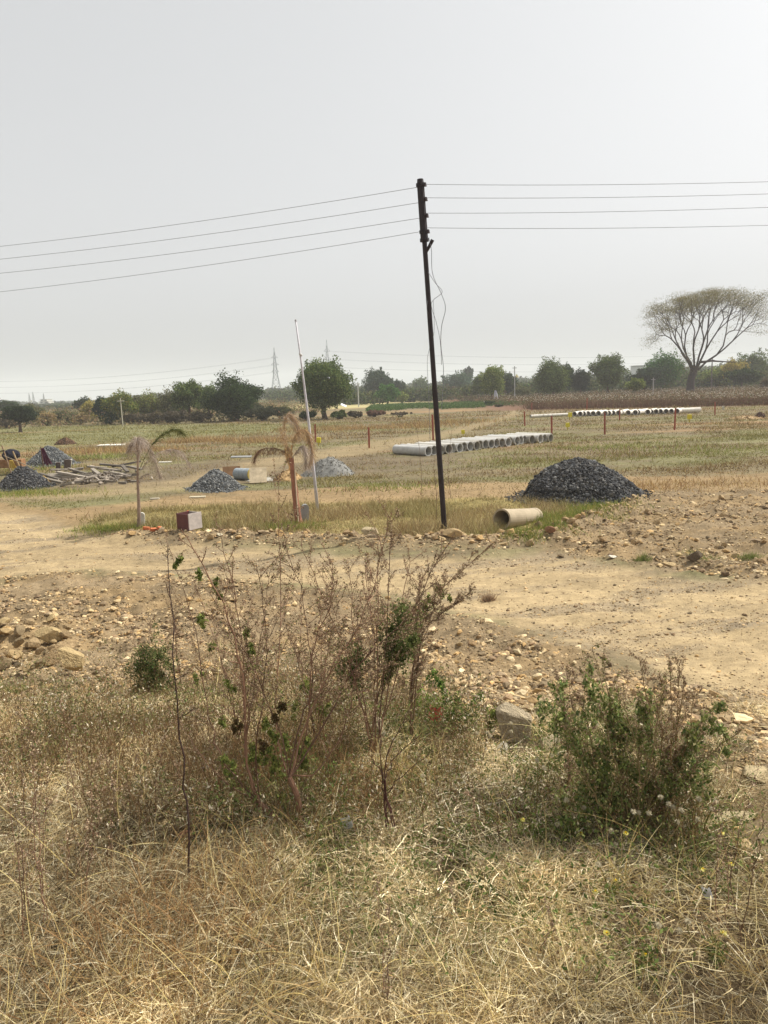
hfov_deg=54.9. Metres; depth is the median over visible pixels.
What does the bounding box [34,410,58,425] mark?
bush
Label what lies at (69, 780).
rock
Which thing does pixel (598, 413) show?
concrete pipe
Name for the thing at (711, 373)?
farm pole
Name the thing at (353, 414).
bush
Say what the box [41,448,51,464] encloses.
draped cloth
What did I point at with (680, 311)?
umbrella tree
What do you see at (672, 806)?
flowering weed
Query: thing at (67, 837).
dry weed
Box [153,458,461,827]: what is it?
dry shrub
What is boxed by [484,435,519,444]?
concrete pipe
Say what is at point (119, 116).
sky
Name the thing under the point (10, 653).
rock
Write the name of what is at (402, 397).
tree
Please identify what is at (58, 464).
concrete block
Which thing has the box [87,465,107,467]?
plank
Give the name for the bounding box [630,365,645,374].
house
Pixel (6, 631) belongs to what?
rock
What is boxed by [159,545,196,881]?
bare stalk
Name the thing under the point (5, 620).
rock
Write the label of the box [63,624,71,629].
rock
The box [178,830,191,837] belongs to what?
rock
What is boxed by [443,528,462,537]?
rock
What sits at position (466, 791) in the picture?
dry weed
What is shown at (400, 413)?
bush
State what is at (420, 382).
tree
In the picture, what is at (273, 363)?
power pylon
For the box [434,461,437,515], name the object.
thin sapling
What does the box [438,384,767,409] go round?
brown crop
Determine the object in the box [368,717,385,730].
rock
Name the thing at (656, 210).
overhead wire
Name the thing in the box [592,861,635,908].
flowering weed
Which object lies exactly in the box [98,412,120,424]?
bush
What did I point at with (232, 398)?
tree
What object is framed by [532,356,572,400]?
tree
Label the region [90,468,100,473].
plank
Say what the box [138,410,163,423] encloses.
bush
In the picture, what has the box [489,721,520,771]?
flowering weed
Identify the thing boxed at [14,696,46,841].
dry weed
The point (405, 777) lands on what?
flowering weed
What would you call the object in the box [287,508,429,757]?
dry shrub
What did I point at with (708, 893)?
plastic scrap
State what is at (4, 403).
tree
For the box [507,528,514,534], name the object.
rock
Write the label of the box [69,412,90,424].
bush
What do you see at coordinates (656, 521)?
rock
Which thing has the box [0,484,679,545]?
verge grass
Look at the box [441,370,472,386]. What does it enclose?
tree
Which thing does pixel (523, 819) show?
flowering weed
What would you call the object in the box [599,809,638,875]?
flowering weed
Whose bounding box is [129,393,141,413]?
tree
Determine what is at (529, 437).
concrete pipe
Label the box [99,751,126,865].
dry weed
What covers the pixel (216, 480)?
gravel pile
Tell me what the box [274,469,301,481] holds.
sand pile
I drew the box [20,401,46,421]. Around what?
tree
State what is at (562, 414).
concrete pipe
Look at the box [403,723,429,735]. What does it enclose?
rock
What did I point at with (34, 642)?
rock
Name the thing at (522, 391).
bush
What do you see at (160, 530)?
rock
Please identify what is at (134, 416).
bush
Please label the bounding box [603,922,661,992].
flowering weed
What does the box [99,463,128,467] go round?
plank
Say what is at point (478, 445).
concrete pipe
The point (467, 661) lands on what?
dry weed
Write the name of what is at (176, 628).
dry weed
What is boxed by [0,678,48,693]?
weed tuft
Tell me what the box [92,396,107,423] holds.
tree
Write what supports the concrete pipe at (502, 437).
on the ground at (168, 491)
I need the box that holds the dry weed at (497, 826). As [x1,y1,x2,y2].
[494,791,516,850]
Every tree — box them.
[0,398,19,412]
[0,404,39,431]
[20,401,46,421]
[72,395,91,411]
[78,398,98,421]
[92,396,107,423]
[99,387,139,423]
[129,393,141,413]
[136,387,162,413]
[155,385,177,412]
[168,378,204,420]
[197,381,216,419]
[202,368,265,420]
[289,354,357,418]
[361,367,394,393]
[373,382,400,403]
[393,379,407,390]
[397,391,408,402]
[412,375,427,387]
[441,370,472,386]
[462,366,473,379]
[470,374,483,400]
[478,364,505,398]
[501,371,518,395]
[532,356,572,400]
[564,362,573,394]
[568,366,590,396]
[586,352,630,393]
[623,367,661,391]
[624,378,646,391]
[634,285,767,392]
[642,348,687,389]
[699,365,729,391]
[720,357,750,387]
[723,367,764,390]
[736,347,767,375]
[759,375,767,388]
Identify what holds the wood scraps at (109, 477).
on the ground at (168, 491)
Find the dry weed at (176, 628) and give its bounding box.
[154,574,206,691]
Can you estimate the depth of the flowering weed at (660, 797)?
2.98 m
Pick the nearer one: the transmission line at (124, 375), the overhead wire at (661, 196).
the overhead wire at (661, 196)
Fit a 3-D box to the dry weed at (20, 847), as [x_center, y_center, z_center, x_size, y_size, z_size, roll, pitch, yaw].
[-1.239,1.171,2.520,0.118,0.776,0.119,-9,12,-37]
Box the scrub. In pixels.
[0,397,331,428]
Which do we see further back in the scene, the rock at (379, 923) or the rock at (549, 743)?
the rock at (549, 743)
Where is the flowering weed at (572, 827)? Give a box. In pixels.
[555,797,586,854]
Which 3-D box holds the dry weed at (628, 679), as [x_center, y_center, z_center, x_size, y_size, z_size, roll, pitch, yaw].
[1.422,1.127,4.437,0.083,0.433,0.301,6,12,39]
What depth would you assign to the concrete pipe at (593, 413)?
63.80 m
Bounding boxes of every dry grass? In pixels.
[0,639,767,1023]
[0,674,767,1023]
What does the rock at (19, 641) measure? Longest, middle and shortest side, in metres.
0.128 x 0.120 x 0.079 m
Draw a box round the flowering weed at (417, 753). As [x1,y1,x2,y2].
[376,731,436,764]
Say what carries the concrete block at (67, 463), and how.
on the ground at (168, 491)
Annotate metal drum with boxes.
[233,468,248,479]
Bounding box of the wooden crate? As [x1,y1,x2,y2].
[0,458,25,467]
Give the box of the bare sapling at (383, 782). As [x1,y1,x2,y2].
[368,710,428,835]
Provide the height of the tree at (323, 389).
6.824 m
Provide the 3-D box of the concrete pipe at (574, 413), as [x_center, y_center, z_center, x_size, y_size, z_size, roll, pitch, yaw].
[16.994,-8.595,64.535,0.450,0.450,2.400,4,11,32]
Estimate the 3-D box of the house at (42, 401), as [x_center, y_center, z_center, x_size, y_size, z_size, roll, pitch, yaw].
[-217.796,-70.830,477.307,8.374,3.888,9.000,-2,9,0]
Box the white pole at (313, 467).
[295,319,318,510]
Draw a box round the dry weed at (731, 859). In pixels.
[723,760,767,951]
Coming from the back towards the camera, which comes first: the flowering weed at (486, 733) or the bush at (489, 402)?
the bush at (489, 402)
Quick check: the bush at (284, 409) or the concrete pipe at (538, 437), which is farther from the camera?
the bush at (284, 409)
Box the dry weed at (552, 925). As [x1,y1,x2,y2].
[539,897,565,965]
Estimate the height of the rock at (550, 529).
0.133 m
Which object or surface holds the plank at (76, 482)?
on the ground at (168, 491)
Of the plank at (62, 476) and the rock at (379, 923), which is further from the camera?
the plank at (62, 476)
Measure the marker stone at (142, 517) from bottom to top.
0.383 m
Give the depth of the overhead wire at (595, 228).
13.50 m
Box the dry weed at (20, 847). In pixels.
[0,748,37,951]
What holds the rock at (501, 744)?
on the ground at (168, 491)
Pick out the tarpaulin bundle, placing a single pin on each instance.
(8, 453)
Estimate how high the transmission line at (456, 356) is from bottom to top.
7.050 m
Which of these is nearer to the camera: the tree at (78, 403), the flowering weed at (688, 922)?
the flowering weed at (688, 922)
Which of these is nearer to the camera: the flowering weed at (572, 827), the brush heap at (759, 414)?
the flowering weed at (572, 827)
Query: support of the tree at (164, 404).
on the ground at (168, 491)
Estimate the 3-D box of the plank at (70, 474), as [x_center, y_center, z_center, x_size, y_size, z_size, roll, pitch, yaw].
[-11.242,-1.339,26.684,1.261,0.280,0.131,1,10,15]
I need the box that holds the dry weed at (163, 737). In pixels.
[152,734,182,811]
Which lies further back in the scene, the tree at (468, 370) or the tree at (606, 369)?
the tree at (468, 370)
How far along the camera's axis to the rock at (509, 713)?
4.21 m
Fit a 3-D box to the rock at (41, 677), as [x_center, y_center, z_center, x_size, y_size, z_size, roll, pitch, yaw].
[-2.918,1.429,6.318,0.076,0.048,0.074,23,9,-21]
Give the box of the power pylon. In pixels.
[271,350,280,387]
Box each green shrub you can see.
[121,615,183,697]
[408,677,443,714]
[426,665,484,733]
[482,689,498,734]
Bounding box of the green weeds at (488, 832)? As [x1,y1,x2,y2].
[0,656,767,1018]
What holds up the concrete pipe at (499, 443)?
on the ground at (168, 491)
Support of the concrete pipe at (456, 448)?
on the ground at (168, 491)
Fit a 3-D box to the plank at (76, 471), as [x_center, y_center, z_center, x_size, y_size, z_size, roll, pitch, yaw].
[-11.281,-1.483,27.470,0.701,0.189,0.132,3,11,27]
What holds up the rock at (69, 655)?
on the ground at (168, 491)
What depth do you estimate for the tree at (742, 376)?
131.94 m
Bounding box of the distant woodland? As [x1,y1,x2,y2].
[8,359,767,410]
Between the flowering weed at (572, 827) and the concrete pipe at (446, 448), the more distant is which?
the concrete pipe at (446, 448)
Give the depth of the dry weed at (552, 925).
2.44 m
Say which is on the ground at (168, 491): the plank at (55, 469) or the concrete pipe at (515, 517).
the concrete pipe at (515, 517)
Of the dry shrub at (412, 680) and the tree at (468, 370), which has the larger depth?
the tree at (468, 370)
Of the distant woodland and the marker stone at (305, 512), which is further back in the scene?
the distant woodland
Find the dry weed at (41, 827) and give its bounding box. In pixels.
[10,761,57,913]
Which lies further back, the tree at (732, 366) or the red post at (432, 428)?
the tree at (732, 366)
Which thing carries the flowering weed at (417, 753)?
on the ground at (168, 491)
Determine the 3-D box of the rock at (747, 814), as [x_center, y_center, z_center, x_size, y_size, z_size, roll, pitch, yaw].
[1.502,1.334,3.211,0.294,0.080,0.102,-4,10,-11]
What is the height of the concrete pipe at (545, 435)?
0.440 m
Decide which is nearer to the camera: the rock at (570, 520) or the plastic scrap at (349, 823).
the plastic scrap at (349, 823)
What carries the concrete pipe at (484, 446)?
on the ground at (168, 491)
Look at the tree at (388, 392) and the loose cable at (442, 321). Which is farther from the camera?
the tree at (388, 392)
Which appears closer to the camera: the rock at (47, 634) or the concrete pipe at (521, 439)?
the rock at (47, 634)
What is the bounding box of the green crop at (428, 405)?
[365,399,524,411]
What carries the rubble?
on the ground at (168, 491)
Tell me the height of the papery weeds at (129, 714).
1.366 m
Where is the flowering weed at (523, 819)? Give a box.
[514,758,564,845]
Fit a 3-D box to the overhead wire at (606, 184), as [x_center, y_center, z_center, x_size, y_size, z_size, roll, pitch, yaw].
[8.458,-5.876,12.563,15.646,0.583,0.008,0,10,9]
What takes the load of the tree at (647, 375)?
on the ground at (168, 491)
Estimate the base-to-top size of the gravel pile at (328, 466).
0.682 m
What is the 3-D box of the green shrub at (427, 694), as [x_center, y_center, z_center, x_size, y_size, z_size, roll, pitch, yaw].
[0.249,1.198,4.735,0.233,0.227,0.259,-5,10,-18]
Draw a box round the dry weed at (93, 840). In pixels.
[74,783,103,896]
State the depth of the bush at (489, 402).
106.64 m
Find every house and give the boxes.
[38,399,53,403]
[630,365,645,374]
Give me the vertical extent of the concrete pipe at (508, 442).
0.440 m
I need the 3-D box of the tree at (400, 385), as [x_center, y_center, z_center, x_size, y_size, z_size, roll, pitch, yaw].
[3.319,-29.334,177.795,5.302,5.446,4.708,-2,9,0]
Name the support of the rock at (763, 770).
on the rubble
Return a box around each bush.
[0,415,17,426]
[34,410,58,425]
[51,408,78,424]
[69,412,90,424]
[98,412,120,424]
[123,413,140,422]
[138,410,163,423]
[159,409,190,423]
[189,410,213,422]
[243,403,282,420]
[277,405,294,417]
[299,411,316,419]
[330,409,347,418]
[347,410,362,417]
[366,409,385,416]
[391,411,412,414]
[484,401,494,405]
[509,384,533,400]
[532,641,743,839]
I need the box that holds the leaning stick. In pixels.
[4,455,39,470]
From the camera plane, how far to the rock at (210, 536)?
14.68 m
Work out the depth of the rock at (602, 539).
13.80 m
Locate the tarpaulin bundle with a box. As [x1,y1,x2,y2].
[2,449,19,459]
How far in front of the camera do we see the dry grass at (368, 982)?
2.66 m
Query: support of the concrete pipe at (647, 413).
on the ground at (168, 491)
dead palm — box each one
[121,425,193,526]
[251,411,319,523]
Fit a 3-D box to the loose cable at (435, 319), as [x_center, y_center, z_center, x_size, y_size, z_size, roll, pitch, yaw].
[0.988,-3.689,14.117,0.243,1.732,0.165,-4,10,-11]
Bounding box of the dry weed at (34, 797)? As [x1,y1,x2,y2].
[20,736,52,927]
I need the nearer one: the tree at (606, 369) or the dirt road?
the dirt road
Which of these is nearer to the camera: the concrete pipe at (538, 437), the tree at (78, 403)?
the concrete pipe at (538, 437)
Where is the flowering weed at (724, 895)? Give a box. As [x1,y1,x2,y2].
[696,832,746,903]
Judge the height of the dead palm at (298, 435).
2.562 m
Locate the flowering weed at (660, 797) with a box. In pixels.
[634,794,684,856]
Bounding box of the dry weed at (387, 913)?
[371,881,399,1007]
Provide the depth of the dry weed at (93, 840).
2.75 m
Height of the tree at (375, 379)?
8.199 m
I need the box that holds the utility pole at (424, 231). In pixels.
[416,178,446,528]
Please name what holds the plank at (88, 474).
on the wood scraps at (109, 477)
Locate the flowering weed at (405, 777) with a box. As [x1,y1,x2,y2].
[346,766,424,793]
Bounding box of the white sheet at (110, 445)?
[96,444,124,445]
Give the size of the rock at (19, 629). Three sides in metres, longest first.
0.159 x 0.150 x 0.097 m
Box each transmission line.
[2,358,266,381]
[326,351,751,357]
[337,351,736,357]
[341,359,634,364]
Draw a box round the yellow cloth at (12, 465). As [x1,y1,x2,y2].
[9,460,15,468]
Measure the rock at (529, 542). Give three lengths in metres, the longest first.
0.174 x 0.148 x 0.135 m
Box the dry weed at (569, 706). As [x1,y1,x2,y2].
[552,661,604,787]
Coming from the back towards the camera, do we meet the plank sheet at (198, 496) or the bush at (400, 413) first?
the bush at (400, 413)
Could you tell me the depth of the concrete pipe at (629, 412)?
62.92 m
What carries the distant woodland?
on the ground at (168, 491)
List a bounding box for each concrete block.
[56,462,60,470]
[64,459,70,467]
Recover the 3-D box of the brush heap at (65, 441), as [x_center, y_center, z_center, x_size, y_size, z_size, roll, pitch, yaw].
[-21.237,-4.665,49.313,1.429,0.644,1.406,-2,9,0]
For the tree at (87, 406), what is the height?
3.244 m
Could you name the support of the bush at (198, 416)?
on the ground at (168, 491)
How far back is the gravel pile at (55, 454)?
33.54 m
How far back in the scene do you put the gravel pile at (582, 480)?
18.23 m
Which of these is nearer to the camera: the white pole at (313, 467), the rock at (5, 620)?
the rock at (5, 620)
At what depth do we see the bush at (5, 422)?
82.49 m
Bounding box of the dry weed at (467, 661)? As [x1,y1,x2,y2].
[464,642,471,684]
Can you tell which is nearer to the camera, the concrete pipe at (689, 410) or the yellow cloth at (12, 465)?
the yellow cloth at (12, 465)
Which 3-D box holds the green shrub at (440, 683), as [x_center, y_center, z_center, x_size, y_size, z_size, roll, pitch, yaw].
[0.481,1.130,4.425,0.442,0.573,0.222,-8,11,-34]
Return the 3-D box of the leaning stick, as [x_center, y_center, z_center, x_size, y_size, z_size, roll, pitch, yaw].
[-13.676,-1.850,27.890,2.026,0.554,0.034,3,11,29]
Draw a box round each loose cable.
[427,301,433,427]
[428,272,441,364]
[429,239,445,409]
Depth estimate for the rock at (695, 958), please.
2.44 m
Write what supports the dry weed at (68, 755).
on the ground at (168, 491)
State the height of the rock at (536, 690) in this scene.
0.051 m
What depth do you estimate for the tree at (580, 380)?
132.38 m
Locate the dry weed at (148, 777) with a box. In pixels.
[121,755,150,828]
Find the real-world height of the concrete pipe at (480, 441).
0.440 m
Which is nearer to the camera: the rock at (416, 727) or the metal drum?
the rock at (416, 727)
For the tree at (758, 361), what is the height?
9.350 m
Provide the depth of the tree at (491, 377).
124.95 m
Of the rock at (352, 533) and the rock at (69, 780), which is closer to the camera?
the rock at (69, 780)
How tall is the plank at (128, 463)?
0.234 m
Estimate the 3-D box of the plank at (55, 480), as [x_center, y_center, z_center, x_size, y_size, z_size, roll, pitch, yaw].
[-11.592,-1.110,25.828,0.862,0.246,0.137,1,10,16]
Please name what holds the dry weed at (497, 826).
on the ground at (168, 491)
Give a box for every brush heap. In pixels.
[54,437,76,444]
[754,412,765,417]
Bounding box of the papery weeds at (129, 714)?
[0,637,747,894]
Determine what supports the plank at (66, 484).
on the ground at (168, 491)
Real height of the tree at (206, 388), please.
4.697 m
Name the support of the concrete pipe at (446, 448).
on the ground at (168, 491)
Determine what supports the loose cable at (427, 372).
hanging from the utility pole at (424, 231)
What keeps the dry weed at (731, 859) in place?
on the ground at (168, 491)
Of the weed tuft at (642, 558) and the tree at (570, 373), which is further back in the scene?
the tree at (570, 373)
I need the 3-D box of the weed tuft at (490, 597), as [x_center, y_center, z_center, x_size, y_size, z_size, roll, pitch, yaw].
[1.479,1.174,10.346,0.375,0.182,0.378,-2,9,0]
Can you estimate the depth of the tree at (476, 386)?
142.54 m
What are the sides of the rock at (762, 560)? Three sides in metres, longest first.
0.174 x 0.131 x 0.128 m
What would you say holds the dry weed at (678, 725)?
on the ground at (168, 491)
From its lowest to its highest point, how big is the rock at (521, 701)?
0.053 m
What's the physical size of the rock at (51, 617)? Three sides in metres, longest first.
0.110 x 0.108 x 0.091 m
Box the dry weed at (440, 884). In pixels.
[432,853,460,913]
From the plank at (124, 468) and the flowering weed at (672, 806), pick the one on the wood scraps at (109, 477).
the plank at (124, 468)
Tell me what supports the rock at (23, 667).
on the ground at (168, 491)
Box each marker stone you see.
[141,512,144,524]
[301,504,308,520]
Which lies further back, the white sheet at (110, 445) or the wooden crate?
the white sheet at (110, 445)
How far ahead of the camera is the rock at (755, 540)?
13.09 m
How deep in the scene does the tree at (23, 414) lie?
70.73 m
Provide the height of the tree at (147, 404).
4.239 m
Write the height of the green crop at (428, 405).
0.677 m
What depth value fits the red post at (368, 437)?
37.01 m
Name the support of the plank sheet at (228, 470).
on the ground at (168, 491)
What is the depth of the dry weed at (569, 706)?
3.43 m
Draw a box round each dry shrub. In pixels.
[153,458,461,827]
[183,558,291,746]
[275,587,349,747]
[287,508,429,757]
[397,531,499,736]
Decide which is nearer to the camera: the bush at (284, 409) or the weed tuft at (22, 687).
the weed tuft at (22, 687)
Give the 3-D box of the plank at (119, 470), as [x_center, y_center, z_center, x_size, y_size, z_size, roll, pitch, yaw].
[-10.710,-1.657,28.856,1.126,0.157,0.131,2,10,21]
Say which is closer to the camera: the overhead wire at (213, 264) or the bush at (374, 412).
the overhead wire at (213, 264)
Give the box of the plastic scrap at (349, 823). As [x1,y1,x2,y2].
[341,815,353,828]
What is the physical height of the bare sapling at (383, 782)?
0.593 m
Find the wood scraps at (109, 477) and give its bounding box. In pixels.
[48,465,152,484]
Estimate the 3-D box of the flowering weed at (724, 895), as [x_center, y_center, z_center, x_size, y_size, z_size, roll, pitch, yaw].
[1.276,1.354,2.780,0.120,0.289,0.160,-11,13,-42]
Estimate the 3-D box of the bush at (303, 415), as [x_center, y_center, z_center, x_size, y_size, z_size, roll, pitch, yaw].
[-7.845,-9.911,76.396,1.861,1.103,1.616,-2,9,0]
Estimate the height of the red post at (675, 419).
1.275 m
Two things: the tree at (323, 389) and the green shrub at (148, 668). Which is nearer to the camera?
the green shrub at (148, 668)
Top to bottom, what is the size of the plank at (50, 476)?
0.263 m
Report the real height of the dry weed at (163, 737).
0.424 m
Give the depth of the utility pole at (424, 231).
14.19 m
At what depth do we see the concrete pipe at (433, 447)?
32.21 m
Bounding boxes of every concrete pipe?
[392,445,431,455]
[400,444,436,454]
[415,442,452,453]
[419,442,455,452]
[429,441,466,450]
[435,442,462,451]
[441,440,472,450]
[446,439,482,448]
[446,440,479,449]
[452,438,487,448]
[458,438,494,447]
[462,437,498,447]
[468,437,504,446]
[475,436,510,446]
[477,436,512,445]
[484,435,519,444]
[487,435,523,444]
[493,508,542,528]
[499,434,534,443]
[507,433,542,442]
[510,433,546,442]
[516,433,552,441]
[556,413,567,415]
[572,410,583,416]
[578,410,588,416]
[591,410,600,415]
[596,410,606,415]
[626,409,636,414]
[645,408,653,414]
[653,408,662,413]
[671,407,698,412]
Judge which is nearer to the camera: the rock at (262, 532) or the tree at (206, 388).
the rock at (262, 532)
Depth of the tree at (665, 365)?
146.13 m
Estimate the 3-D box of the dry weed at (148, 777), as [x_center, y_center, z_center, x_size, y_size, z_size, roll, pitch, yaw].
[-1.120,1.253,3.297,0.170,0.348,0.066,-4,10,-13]
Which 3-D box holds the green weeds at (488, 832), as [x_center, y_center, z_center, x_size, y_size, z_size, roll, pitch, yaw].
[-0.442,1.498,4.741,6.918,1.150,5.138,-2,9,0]
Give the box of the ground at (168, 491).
[0,389,767,1023]
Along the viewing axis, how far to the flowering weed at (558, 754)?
3.62 m
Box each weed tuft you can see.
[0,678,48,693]
[479,591,501,603]
[629,548,651,561]
[673,546,721,565]
[730,549,767,560]
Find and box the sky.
[0,0,767,402]
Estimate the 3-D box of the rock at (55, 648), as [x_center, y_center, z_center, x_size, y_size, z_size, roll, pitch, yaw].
[-3.544,1.518,8.011,0.139,0.210,0.453,6,22,44]
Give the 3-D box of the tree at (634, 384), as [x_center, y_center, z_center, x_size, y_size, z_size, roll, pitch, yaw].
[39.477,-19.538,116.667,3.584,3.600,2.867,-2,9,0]
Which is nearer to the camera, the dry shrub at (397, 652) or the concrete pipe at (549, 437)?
the dry shrub at (397, 652)
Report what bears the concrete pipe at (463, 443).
on the ground at (168, 491)
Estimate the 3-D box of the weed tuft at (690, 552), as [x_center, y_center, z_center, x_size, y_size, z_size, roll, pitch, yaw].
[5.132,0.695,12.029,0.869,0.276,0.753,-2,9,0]
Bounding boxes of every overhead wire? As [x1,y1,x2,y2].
[0,187,416,246]
[1,232,416,291]
[5,203,414,258]
[6,218,418,272]
[427,181,767,184]
[469,225,767,228]
[540,207,767,212]
[580,194,755,197]
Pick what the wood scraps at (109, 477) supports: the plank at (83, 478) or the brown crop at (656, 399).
the plank at (83, 478)
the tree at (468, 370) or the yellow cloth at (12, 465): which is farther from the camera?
the tree at (468, 370)
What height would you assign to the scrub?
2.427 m
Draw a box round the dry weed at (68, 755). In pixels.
[57,690,81,824]
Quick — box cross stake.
[0,445,11,472]
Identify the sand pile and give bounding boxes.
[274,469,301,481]
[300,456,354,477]
[729,415,766,419]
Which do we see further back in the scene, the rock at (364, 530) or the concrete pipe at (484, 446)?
the concrete pipe at (484, 446)
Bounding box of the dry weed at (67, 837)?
[57,758,106,885]
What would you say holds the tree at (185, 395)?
on the ground at (168, 491)
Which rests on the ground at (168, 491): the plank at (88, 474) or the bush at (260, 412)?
the bush at (260, 412)
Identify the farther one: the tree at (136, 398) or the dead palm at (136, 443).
the tree at (136, 398)
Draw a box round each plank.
[40,473,60,479]
[48,478,63,483]
[50,468,67,470]
[50,474,78,477]
[56,471,87,477]
[60,482,74,486]
[67,480,87,483]
[72,469,87,473]
[72,475,96,480]
[78,474,100,475]
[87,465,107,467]
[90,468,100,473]
[97,468,121,471]
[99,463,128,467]
[112,460,140,467]
[120,464,128,472]
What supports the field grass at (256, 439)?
on the ground at (168, 491)
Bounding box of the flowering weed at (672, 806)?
[670,796,720,858]
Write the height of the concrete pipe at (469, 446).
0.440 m
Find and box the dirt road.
[0,509,767,706]
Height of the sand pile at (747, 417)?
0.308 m
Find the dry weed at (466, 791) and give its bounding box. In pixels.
[463,789,476,838]
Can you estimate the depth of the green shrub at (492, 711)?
4.32 m
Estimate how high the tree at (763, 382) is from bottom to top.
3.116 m
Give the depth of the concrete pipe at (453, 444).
32.95 m
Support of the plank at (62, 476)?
on the wood scraps at (109, 477)
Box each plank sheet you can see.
[190,496,205,497]
[223,466,239,475]
[230,455,251,457]
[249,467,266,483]
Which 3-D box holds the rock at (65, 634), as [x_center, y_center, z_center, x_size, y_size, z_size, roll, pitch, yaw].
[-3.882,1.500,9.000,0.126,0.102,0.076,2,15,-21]
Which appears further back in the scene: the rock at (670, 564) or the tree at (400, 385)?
the tree at (400, 385)
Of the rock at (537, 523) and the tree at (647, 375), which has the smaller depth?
the rock at (537, 523)
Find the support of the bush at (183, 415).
on the ground at (168, 491)
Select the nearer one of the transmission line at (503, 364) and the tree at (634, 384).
the tree at (634, 384)
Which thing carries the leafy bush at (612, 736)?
on the ground at (168, 491)
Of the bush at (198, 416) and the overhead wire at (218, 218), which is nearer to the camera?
the overhead wire at (218, 218)
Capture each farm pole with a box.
[117,398,123,424]
[514,366,514,400]
[710,359,712,390]
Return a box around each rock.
[0,617,9,623]
[0,628,13,633]
[0,658,11,671]
[5,649,20,659]
[13,625,24,634]
[13,636,23,647]
[21,661,31,672]
[23,618,34,624]
[25,637,40,647]
[34,627,62,642]
[34,658,45,667]
[35,646,43,654]
[39,675,46,681]
[42,641,76,665]
[47,614,55,621]
[57,647,84,670]
[59,631,69,638]
[62,777,79,786]
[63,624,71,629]
[157,527,164,533]
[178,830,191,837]
[207,534,214,538]
[257,530,268,533]
[348,532,357,535]
[361,527,378,535]
[361,919,387,934]
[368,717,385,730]
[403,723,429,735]
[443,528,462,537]
[475,535,482,540]
[492,741,508,754]
[495,702,531,742]
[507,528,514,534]
[516,699,525,704]
[526,538,533,545]
[532,521,542,528]
[532,688,541,693]
[538,734,561,750]
[544,526,555,532]
[560,672,569,679]
[566,518,574,523]
[599,537,606,541]
[653,518,659,524]
[664,561,675,566]
[686,550,702,560]
[693,955,704,964]
[702,811,758,832]
[743,765,767,782]
[750,538,760,542]
[758,558,767,563]
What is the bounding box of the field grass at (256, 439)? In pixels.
[0,403,767,525]
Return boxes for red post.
[368,427,369,447]
[431,414,433,440]
[551,416,552,433]
[604,413,605,434]
[674,408,675,429]
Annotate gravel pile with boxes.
[0,466,58,491]
[26,445,82,467]
[183,469,249,492]
[497,457,659,506]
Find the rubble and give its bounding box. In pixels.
[0,488,767,955]
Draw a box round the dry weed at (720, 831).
[709,800,730,934]
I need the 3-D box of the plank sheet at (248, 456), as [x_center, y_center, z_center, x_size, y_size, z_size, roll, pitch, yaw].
[-5.601,-2.171,29.038,0.801,0.067,0.421,-3,9,-6]
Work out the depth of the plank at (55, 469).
28.42 m
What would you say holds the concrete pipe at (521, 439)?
on the ground at (168, 491)
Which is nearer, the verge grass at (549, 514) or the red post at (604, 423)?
the verge grass at (549, 514)
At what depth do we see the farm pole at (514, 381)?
120.21 m
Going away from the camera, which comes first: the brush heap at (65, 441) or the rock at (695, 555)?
the rock at (695, 555)
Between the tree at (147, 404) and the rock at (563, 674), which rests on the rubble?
the rock at (563, 674)
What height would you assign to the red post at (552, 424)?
1.196 m
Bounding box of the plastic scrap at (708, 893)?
[701,887,712,899]
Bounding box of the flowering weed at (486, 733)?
[452,724,488,756]
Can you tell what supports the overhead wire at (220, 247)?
attached to the utility pole at (424, 231)
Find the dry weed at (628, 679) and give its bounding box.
[606,665,629,727]
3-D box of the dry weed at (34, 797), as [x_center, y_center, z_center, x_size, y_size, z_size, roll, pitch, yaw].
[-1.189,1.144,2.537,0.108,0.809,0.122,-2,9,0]
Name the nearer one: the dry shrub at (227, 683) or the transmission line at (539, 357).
the dry shrub at (227, 683)
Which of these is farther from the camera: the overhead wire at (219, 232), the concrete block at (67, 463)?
the concrete block at (67, 463)
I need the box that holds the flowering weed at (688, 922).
[676,918,728,969]
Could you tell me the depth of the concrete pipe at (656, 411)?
63.21 m
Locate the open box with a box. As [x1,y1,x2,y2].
[176,511,201,530]
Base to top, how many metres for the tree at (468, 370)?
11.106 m
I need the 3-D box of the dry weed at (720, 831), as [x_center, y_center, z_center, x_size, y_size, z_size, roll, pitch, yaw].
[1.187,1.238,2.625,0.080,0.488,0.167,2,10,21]
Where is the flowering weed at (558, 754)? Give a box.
[545,723,598,782]
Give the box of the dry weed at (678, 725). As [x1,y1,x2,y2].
[629,650,707,817]
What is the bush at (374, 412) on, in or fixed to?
on the ground at (168, 491)
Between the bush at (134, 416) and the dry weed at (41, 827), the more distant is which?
the bush at (134, 416)
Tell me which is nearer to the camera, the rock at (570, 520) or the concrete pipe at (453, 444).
the rock at (570, 520)
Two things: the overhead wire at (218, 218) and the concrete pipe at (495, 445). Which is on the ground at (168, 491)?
the concrete pipe at (495, 445)
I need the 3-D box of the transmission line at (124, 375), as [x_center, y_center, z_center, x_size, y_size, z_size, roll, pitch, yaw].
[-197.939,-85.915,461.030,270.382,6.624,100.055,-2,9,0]

